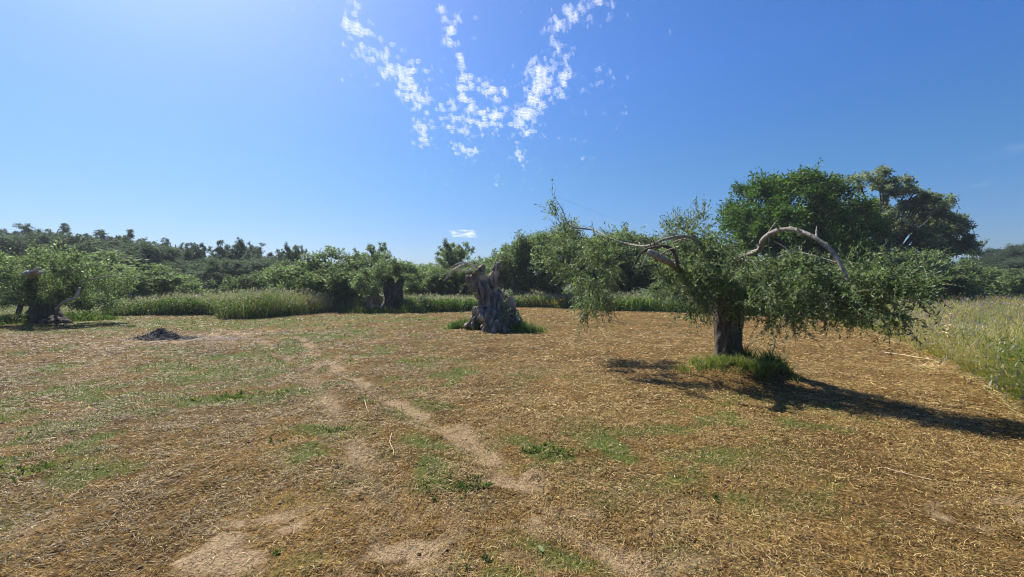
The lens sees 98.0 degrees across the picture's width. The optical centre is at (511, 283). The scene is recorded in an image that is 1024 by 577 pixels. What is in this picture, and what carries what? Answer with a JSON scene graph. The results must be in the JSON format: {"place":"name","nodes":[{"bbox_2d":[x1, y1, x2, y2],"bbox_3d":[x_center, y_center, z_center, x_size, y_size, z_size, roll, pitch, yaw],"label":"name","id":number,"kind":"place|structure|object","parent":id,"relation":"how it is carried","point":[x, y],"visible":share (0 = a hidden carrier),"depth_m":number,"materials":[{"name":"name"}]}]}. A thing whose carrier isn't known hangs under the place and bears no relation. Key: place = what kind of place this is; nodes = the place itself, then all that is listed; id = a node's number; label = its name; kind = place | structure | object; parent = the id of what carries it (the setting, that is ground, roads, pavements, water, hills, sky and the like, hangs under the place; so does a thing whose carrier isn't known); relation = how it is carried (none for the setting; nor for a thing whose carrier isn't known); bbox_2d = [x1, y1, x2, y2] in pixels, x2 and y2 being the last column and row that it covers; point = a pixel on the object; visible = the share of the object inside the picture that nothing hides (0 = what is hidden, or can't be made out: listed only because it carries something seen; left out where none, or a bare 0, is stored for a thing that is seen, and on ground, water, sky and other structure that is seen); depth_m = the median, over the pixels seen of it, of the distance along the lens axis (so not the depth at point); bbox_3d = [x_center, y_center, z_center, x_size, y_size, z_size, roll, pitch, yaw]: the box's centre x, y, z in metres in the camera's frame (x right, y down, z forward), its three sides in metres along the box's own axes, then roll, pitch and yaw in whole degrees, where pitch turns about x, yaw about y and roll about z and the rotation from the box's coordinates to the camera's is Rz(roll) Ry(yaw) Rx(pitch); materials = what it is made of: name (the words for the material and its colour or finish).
{"place":"outdoors","nodes":[
{"label":"outdoors","id":0,"kind":"place"},
{"bbox_2d":[0,311,125,325],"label":"shade grass","id":1,"kind":"structure","parent":0,"point":[80,317],"depth_m":19.25,"materials":[{"name":"green plant"}]},
{"bbox_2d":[338,304,434,312],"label":"hollow grass","id":2,"kind":"structure","parent":0,"point":[380,309],"depth_m":23.66,"materials":[{"name":"green plant"}]},
{"bbox_2d":[409,27,565,125],"bbox_3d":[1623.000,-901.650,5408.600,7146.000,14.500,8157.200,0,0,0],"label":"cloud","id":3,"kind":"structure","parent":0,"point":[530,97],"depth_m":2178.51,"materials":[{"name":"white"}]},
{"bbox_2d":[447,316,549,332],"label":"grass","id":4,"kind":"structure","parent":0,"point":[525,327],"depth_m":14.50,"materials":[{"name":"green plant"}]},
{"bbox_2d":[0,285,1023,576],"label":"ground","id":5,"kind":"structure","parent":0,"point":[262,557],"depth_m":4.03,"materials":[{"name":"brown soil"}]},
{"bbox_2d":[1,228,26,252],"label":"hill tree","id":6,"kind":"object","parent":5,"relation":"on","point":[6,232],"visible":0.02,"depth_m":65.26,"materials":[{"name":"green plant"}]},
{"bbox_2d":[0,233,36,257],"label":"hill tree","id":7,"kind":"object","parent":5,"relation":"on","point":[4,239],"visible":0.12,"depth_m":46.37,"materials":[{"name":"green plant"}]},
{"bbox_2d":[0,254,70,305],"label":"olive tree","id":8,"kind":"object","parent":5,"relation":"on","point":[23,280],"visible":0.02,"depth_m":25.35,"materials":[{"name":"green plant"}]},
{"bbox_2d":[0,456,75,480],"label":"weed","id":9,"kind":"object","parent":5,"relation":"on","point":[44,466],"visible":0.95,"depth_m":3.69,"materials":[{"name":"green plant"}]},
{"bbox_2d":[0,229,97,259],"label":"hill tree","id":10,"kind":"object","parent":5,"relation":"on","point":[38,239],"visible":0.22,"depth_m":47.20,"materials":[{"name":"green plant"}]},
{"bbox_2d":[12,222,86,254],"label":"hill tree","id":11,"kind":"object","parent":5,"relation":"on","point":[25,228],"visible":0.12,"depth_m":57.56,"materials":[{"name":"green plant"}]},
{"bbox_2d":[0,239,140,323],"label":"olive tree","id":12,"kind":"object","parent":5,"relation":"on","point":[41,293],"visible":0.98,"depth_m":17.25,"materials":[{"name":"green plant"}]},
{"bbox_2d":[30,233,138,269],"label":"hill tree","id":13,"kind":"object","parent":5,"relation":"on","point":[89,245],"visible":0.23,"depth_m":46.35,"materials":[{"name":"green plant"}]},
{"bbox_2d":[0,248,184,303],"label":"olive tree","id":14,"kind":"object","parent":5,"relation":"on","point":[111,255],"visible":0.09,"depth_m":30.08,"materials":[{"name":"green plant"}]},
{"bbox_2d":[92,229,137,247],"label":"hill tree","id":15,"kind":"object","parent":5,"relation":"on","point":[101,233],"visible":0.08,"depth_m":56.16,"materials":[{"name":"green plant"}]},
{"bbox_2d":[119,236,157,245],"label":"hill tree","id":16,"kind":"object","parent":5,"relation":"on","point":[138,240],"visible":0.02,"depth_m":61.22,"materials":[{"name":"green plant"}]},
{"bbox_2d":[62,260,216,305],"bbox_3d":[-22.759,0.229,27.506,7.287,3.424,7.696,0,0,38],"label":"olive tree","id":17,"kind":"object","parent":5,"relation":"on","point":[160,278],"visible":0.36,"depth_m":26.77,"materials":[{"name":"green plant"}]},
{"bbox_2d":[88,239,190,274],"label":"hill tree","id":18,"kind":"object","parent":5,"relation":"on","point":[151,253],"visible":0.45,"depth_m":45.77,"materials":[{"name":"green plant"}]},
{"bbox_2d":[122,326,197,340],"bbox_3d":[-10.090,1.466,12.779,1.986,0.445,1.457,0,0,0],"label":"ash heap","id":19,"kind":"object","parent":5,"relation":"on","point":[161,333],"visible":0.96,"depth_m":12.64,"materials":[{"name":"grey"}]},
{"bbox_2d":[160,237,201,256],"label":"hill tree","id":20,"kind":"object","parent":5,"relation":"on","point":[167,242],"visible":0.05,"depth_m":55.50,"materials":[{"name":"green plant"}]},
{"bbox_2d":[149,255,224,284],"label":"hill tree","id":21,"kind":"object","parent":5,"relation":"on","point":[180,264],"visible":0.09,"depth_m":43.61,"materials":[{"name":"green plant"}]},
{"bbox_2d":[181,242,220,261],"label":"hill tree","id":22,"kind":"object","parent":5,"relation":"on","point":[197,253],"visible":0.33,"depth_m":51.00,"materials":[{"name":"green plant"}]},
{"bbox_2d":[183,256,266,293],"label":"hill tree","id":23,"kind":"object","parent":5,"relation":"on","point":[217,268],"visible":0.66,"depth_m":40.79,"materials":[{"name":"green plant"}]},
{"bbox_2d":[189,387,266,401],"bbox_3d":[-3.986,1.557,6.233,0.844,0.103,0.651,0,0,0],"label":"weed","id":24,"kind":"object","parent":5,"relation":"on","point":[226,395],"visible":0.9,"depth_m":6.13,"materials":[{"name":"green plant"}]},
{"bbox_2d":[205,237,265,279],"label":"hill tree","id":25,"kind":"object","parent":5,"relation":"on","point":[238,249],"visible":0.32,"depth_m":50.91,"materials":[{"name":"green plant"}]},
{"bbox_2d":[222,256,278,280],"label":"hill tree","id":26,"kind":"object","parent":5,"relation":"on","point":[267,262],"visible":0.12,"depth_m":44.70,"materials":[{"name":"green plant"}]},
{"bbox_2d":[217,258,297,294],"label":"olive tree","id":27,"kind":"object","parent":5,"relation":"on","point":[246,282],"visible":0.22,"depth_m":31.04,"materials":[{"name":"green plant"}]},
{"bbox_2d":[239,246,286,262],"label":"hill tree","id":28,"kind":"object","parent":5,"relation":"on","point":[257,255],"visible":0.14,"depth_m":50.19,"materials":[{"name":"green plant"}]},
{"bbox_2d":[263,252,286,260],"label":"hill tree","id":29,"kind":"object","parent":5,"relation":"on","point":[269,254],"visible":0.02,"depth_m":54.18,"materials":[{"name":"green plant"}]},
{"bbox_2d":[268,437,286,445],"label":"weed","id":30,"kind":"object","parent":5,"relation":"on","point":[270,441],"visible":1,"depth_m":4.43,"materials":[{"name":"green plant"}]},
{"bbox_2d":[272,546,285,555],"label":"weed","id":31,"kind":"object","parent":5,"relation":"on","point":[275,551],"visible":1,"depth_m":2.67,"materials":[{"name":"green plant"}]},
{"bbox_2d":[268,389,292,396],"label":"weed","id":32,"kind":"object","parent":5,"relation":"on","point":[281,391],"visible":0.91,"depth_m":6.33,"materials":[{"name":"green plant"}]},
{"bbox_2d":[279,241,307,263],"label":"hill tree","id":33,"kind":"object","parent":5,"relation":"on","point":[292,255],"visible":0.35,"depth_m":47.06,"materials":[{"name":"green plant"}]},
{"bbox_2d":[257,245,380,302],"bbox_3d":[-11.616,-0.251,28.103,6.928,4.334,8.034,0,0,12],"label":"olive tree","id":34,"kind":"object","parent":5,"relation":"on","point":[329,277],"visible":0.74,"depth_m":26.30,"materials":[{"name":"green plant"}]},
{"bbox_2d":[322,424,350,431],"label":"weed","id":35,"kind":"object","parent":5,"relation":"on","point":[341,429],"visible":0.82,"depth_m":4.86,"materials":[{"name":"green plant"}]},
{"bbox_2d":[316,277,381,296],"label":"olive tree","id":36,"kind":"object","parent":5,"relation":"on","point":[367,290],"visible":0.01,"depth_m":31.35,"materials":[{"name":"green plant"}]},
{"bbox_2d":[352,241,396,293],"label":"olive tree","id":37,"kind":"object","parent":5,"relation":"on","point":[375,255],"visible":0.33,"depth_m":40.97,"materials":[{"name":"green plant"}]},
{"bbox_2d":[342,256,417,308],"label":"olive tree","id":38,"kind":"object","parent":5,"relation":"on","point":[392,289],"visible":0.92,"depth_m":25.20,"materials":[{"name":"green plant"}]},
{"bbox_2d":[379,260,420,287],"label":"olive tree","id":39,"kind":"object","parent":5,"relation":"on","point":[395,265],"visible":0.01,"depth_m":43.35,"materials":[{"name":"green plant"}]},
{"bbox_2d":[401,290,402,307],"bbox_3d":[-6.197,0.988,25.118,0.136,1.224,0.140,0,0,0],"label":"wooden post","id":40,"kind":"object","parent":5,"relation":"on","point":[401,298],"visible":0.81,"depth_m":25.06,"materials":[{"name":"green wood"}]},
{"bbox_2d":[390,263,464,296],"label":"olive tree","id":41,"kind":"object","parent":5,"relation":"on","point":[410,287],"visible":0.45,"depth_m":32.73,"materials":[{"name":"green plant"}]},
{"bbox_2d":[419,266,489,296],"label":"olive tree","id":42,"kind":"object","parent":5,"relation":"on","point":[435,278],"visible":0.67,"depth_m":30.82,"materials":[{"name":"green plant"}]},
{"bbox_2d":[429,238,485,292],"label":"olive tree","id":43,"kind":"object","parent":5,"relation":"on","point":[458,253],"visible":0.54,"depth_m":42.86,"materials":[{"name":"green plant"}]},
{"bbox_2d":[424,469,494,499],"bbox_3d":[-0.427,1.578,3.481,0.404,0.108,0.531,0,0,32],"label":"weed","id":44,"kind":"object","parent":5,"relation":"on","point":[460,485],"visible":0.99,"depth_m":3.50,"materials":[{"name":"green plant"}]},
{"bbox_2d":[460,552,493,569],"bbox_3d":[-0.195,1.580,2.543,0.198,0.070,0.124,0,0,0],"label":"weed","id":45,"kind":"object","parent":5,"relation":"on","point":[485,558],"visible":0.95,"depth_m":2.52,"materials":[{"name":"green plant"}]},
{"bbox_2d":[443,251,525,333],"bbox_3d":[-0.560,0.380,15.064,2.945,2.973,2.264,0,0,-27],"label":"olive stump","id":46,"kind":"object","parent":5,"relation":"on","point":[495,311],"visible":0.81,"depth_m":15.00,"materials":[{"name":"grey wood"}]},
{"bbox_2d":[459,257,509,290],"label":"olive tree","id":47,"kind":"object","parent":5,"relation":"on","point":[477,263],"visible":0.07,"depth_m":38.73,"materials":[{"name":"green plant"}]},
{"bbox_2d":[0,307,1023,576],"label":"straw","id":48,"kind":"object","parent":5,"relation":"on","point":[1002,395],"visible":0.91,"depth_m":4.48,"materials":[{"name":"beige plant"}]},
{"bbox_2d":[0,286,1023,407],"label":"meadow grass","id":49,"kind":"structure","parent":5,"relation":"on","point":[992,350],"depth_m":20.14,"materials":[{"name":"green plant"}]},
{"bbox_2d":[0,361,1023,576],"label":"soil clods","id":50,"kind":"object","parent":5,"relation":"on","point":[362,498],"visible":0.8,"depth_m":4.32,"materials":[{"name":"brown soil"}]},
{"bbox_2d":[0,288,1023,400],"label":"wildflowers","id":51,"kind":"object","parent":5,"relation":"on","point":[573,304],"visible":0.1,"depth_m":20.27,"materials":[{"name":"green plant"}]},
{"bbox_2d":[484,242,556,294],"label":"olive tree","id":52,"kind":"object","parent":5,"relation":"on","point":[507,281],"visible":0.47,"depth_m":34.37,"materials":[{"name":"green plant"}]},
{"bbox_2d":[503,223,590,294],"bbox_3d":[2.988,-1.189,33.236,6.957,6.110,7.933,0,0,-41],"label":"olive tree","id":53,"kind":"object","parent":5,"relation":"on","point":[525,249],"visible":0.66,"depth_m":32.04,"materials":[{"name":"green plant"}]},
{"bbox_2d":[519,438,588,461],"bbox_3d":[0.387,1.579,4.239,0.624,0.093,0.474,0,0,22],"label":"weed","id":54,"kind":"object","parent":5,"relation":"on","point":[549,453],"visible":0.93,"depth_m":4.21,"materials":[{"name":"green plant"}]},
{"bbox_2d":[548,231,640,293],"bbox_3d":[6.409,-1.133,34.077,7.085,5.912,7.855,0,0,-22],"label":"olive tree","id":55,"kind":"object","parent":5,"relation":"on","point":[626,250],"visible":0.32,"depth_m":31.80,"materials":[{"name":"green plant"}]},
{"bbox_2d":[590,226,661,294],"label":"olive tree","id":56,"kind":"object","parent":5,"relation":"on","point":[628,241],"visible":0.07,"depth_m":33.57,"materials":[{"name":"green plant"}]},
{"bbox_2d":[613,231,701,293],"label":"olive tree","id":57,"kind":"object","parent":5,"relation":"on","point":[637,273],"visible":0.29,"depth_m":31.21,"materials":[{"name":"green plant"}]},
{"bbox_2d":[644,277,692,302],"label":"olive tree","id":58,"kind":"object","parent":5,"relation":"on","point":[652,288],"visible":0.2,"depth_m":26.06,"materials":[{"name":"green plant"}]},
{"bbox_2d":[666,235,728,289],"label":"olive tree","id":59,"kind":"object","parent":5,"relation":"on","point":[695,248],"visible":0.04,"depth_m":32.80,"materials":[{"name":"green plant"}]},
{"bbox_2d":[697,490,748,504],"bbox_3d":[1.554,1.600,3.338,0.405,0.068,0.174,0,0,0],"label":"weed","id":60,"kind":"object","parent":5,"relation":"on","point":[716,497],"visible":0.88,"depth_m":3.33,"materials":[{"name":"green plant"}]},
{"bbox_2d":[666,350,802,380],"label":"mound grass","id":61,"kind":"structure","parent":5,"relation":"on","point":[766,369],"depth_m":7.38,"materials":[{"name":"green plant"}]},
{"bbox_2d":[705,242,763,274],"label":"olive tree","id":62,"kind":"object","parent":5,"relation":"on","point":[738,246],"visible":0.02,"depth_m":34.63,"materials":[{"name":"green plant"}]},
{"bbox_2d":[534,179,968,358],"bbox_3d":[2.782,-0.215,7.642,2.733,3.812,7.061,0,0,-38],"label":"olive tree","id":63,"kind":"object","parent":5,"relation":"on","point":[725,301],"visible":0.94,"depth_m":6.75,"materials":[{"name":"green plant"}]},
{"bbox_2d":[711,342,796,372],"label":"grass","id":64,"kind":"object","parent":5,"relation":"on","point":[748,354],"visible":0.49,"depth_m":7.76,"materials":[{"name":"green plant"}]},
{"bbox_2d":[734,264,781,296],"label":"olive tree","id":65,"kind":"object","parent":5,"relation":"on","point":[737,272],"visible":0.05,"depth_m":28.63,"materials":[{"name":"green plant"}]},
{"bbox_2d":[704,157,896,281],"bbox_3d":[21.022,-3.315,33.264,13.308,10.358,12.549,0,0,-26],"label":"carob tree","id":66,"kind":"object","parent":5,"relation":"on","point":[827,217],"visible":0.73,"depth_m":30.14,"materials":[{"name":"green plant"}]},
{"bbox_2d":[756,263,884,303],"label":"olive tree","id":67,"kind":"object","parent":5,"relation":"on","point":[819,286],"visible":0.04,"depth_m":24.62,"materials":[{"name":"green plant"}]},
{"bbox_2d":[823,249,956,301],"bbox_3d":[24.166,-0.338,29.595,8.551,4.807,8.096,0,0,16],"label":"olive tree","id":68,"kind":"object","parent":5,"relation":"on","point":[937,266],"visible":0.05,"depth_m":27.89,"materials":[{"name":"green plant"}]},
{"bbox_2d":[885,352,931,359],"bbox_3d":[8.805,1.615,9.667,0.142,0.032,1.345,0,0,-8],"label":"dry stalk","id":69,"kind":"object","parent":5,"relation":"on","point":[906,355],"visible":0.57,"depth_m":9.98,"materials":[{"name":"beige plant"}]},
{"bbox_2d":[831,162,988,260],"bbox_3d":[33.513,-4.090,38.332,14.136,12.234,7.374,0,0,0],"label":"windswept tree","id":70,"kind":"object","parent":5,"relation":"on","point":[928,208],"visible":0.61,"depth_m":36.75,"materials":[{"name":"green plant"}]},
{"bbox_2d":[888,468,931,479],"bbox_3d":[3.317,1.591,3.710,0.283,0.021,0.020,0,0,44],"label":"dry stalk","id":71,"kind":"object","parent":5,"relation":"on","point":[909,474],"visible":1,"depth_m":3.72,"materials":[{"name":"beige plant"}]},
{"bbox_2d":[902,356,957,371],"bbox_3d":[8.547,1.559,8.519,2.476,0.482,1.301,0,0,0],"label":"straw pile","id":72,"kind":"object","parent":5,"relation":"on","point":[935,365],"visible":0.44,"depth_m":8.52,"materials":[{"name":"beige plant"}]},
{"bbox_2d":[867,247,1023,303],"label":"olive tree","id":73,"kind":"object","parent":5,"relation":"on","point":[974,283],"visible":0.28,"depth_m":28.04,"materials":[{"name":"green plant"}]},
{"bbox_2d":[942,313,961,360],"bbox_3d":[8.623,1.134,8.755,0.350,1.094,0.356,0,0,20],"label":"dead weed","id":74,"kind":"object","parent":5,"relation":"on","point":[949,331],"visible":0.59,"depth_m":8.75,"materials":[{"name":"plant"}]},
{"bbox_2d":[952,255,1013,266],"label":"hill tree","id":75,"kind":"object","parent":5,"relation":"on","point":[984,260],"visible":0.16,"depth_m":56.60,"materials":[{"name":"green plant"}]},
{"bbox_2d":[954,267,1023,295],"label":"olive tree","id":76,"kind":"object","parent":5,"relation":"on","point":[1001,273],"visible":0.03,"depth_m":36.98,"materials":[{"name":"green plant"}]},
{"bbox_2d":[973,260,1023,270],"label":"hill tree","id":77,"kind":"object","parent":5,"relation":"on","point":[998,264],"visible":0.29,"depth_m":48.98,"materials":[{"name":"green plant"}]},
{"bbox_2d":[979,246,1023,259],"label":"hill tree","id":78,"kind":"object","parent":5,"relation":"on","point":[1012,252],"visible":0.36,"depth_m":70.53,"materials":[{"name":"green plant"}]},
{"bbox_2d":[987,268,1023,295],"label":"olive tree","id":79,"kind":"object","parent":5,"relation":"on","point":[1020,275],"visible":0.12,"depth_m":37.58,"materials":[{"name":"green plant"}]},
{"bbox_2d":[1003,243,1023,251],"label":"hill tree","id":80,"kind":"object","parent":5,"relation":"on","point":[1018,247],"visible":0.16,"depth_m":77.08,"materials":[{"name":"green plant"}]},
{"bbox_2d":[1007,256,1023,261],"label":"hill tree","id":81,"kind":"object","parent":5,"relation":"on","point":[1019,259],"visible":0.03,"depth_m":60.26,"materials":[{"name":"green plant"}]},
{"bbox_2d":[0,0,1023,281],"label":"sky","id":82,"kind":"structure","parent":0,"point":[304,123],"materials":[{"name":"blue"}]}
]}

